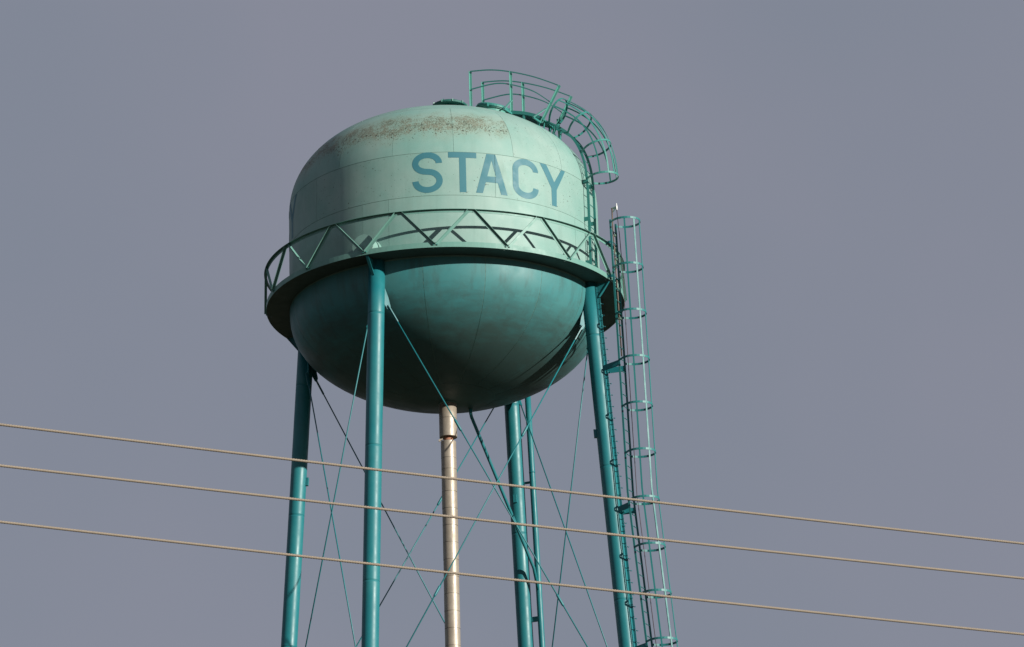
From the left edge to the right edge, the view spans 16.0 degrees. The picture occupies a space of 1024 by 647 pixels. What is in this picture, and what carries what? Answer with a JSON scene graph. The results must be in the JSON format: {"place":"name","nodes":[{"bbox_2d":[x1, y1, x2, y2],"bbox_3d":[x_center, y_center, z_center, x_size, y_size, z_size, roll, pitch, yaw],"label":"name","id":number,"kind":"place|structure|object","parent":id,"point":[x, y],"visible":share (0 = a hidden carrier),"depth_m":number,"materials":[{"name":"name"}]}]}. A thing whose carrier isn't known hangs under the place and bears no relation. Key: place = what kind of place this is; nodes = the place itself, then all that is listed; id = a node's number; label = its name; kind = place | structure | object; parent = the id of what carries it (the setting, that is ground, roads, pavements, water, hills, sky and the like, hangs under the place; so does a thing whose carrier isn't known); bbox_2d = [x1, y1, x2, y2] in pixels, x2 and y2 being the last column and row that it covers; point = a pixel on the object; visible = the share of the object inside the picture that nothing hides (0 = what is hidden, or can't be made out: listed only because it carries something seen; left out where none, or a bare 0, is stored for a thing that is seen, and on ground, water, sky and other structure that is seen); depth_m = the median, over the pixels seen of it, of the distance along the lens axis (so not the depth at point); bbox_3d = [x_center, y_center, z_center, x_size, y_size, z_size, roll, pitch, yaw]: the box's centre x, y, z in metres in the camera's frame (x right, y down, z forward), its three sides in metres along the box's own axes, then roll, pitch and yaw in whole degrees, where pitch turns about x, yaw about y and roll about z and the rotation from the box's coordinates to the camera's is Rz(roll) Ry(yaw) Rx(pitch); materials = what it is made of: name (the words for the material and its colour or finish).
{"place":"outdoors","nodes":[
{"label":"outdoors","id":0,"kind":"place"},
{"bbox_2d":[264,69,677,646],"bbox_3d":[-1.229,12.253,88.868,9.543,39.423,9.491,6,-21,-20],"label":"water tower","id":1,"kind":"structure","parent":0,"point":[444,261],"depth_m":90.79,"materials":[{"name":"metal"}]},
{"bbox_2d":[0,520,1023,635],"bbox_3d":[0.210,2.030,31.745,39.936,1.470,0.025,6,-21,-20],"label":"power line","id":2,"kind":"object","parent":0,"point":[474,575],"visible":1,"depth_m":31.54,"materials":[{"name":"beige metal"}]},
{"bbox_2d":[0,423,1023,544],"bbox_3d":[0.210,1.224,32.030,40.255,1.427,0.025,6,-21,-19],"label":"power line","id":3,"kind":"object","parent":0,"point":[477,481],"visible":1,"depth_m":31.83,"materials":[{"name":"beige metal"}]},
{"bbox_2d":[0,464,1023,578],"bbox_3d":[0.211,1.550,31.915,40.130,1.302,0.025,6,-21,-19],"label":"power line","id":4,"kind":"object","parent":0,"point":[473,519],"visible":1,"depth_m":31.71,"materials":[{"name":"beige metal"}]},
{"bbox_2d":[0,0,1023,646],"label":"sky","id":5,"kind":"structure","parent":0,"point":[827,196],"materials":[{"name":"grey"}]}
]}

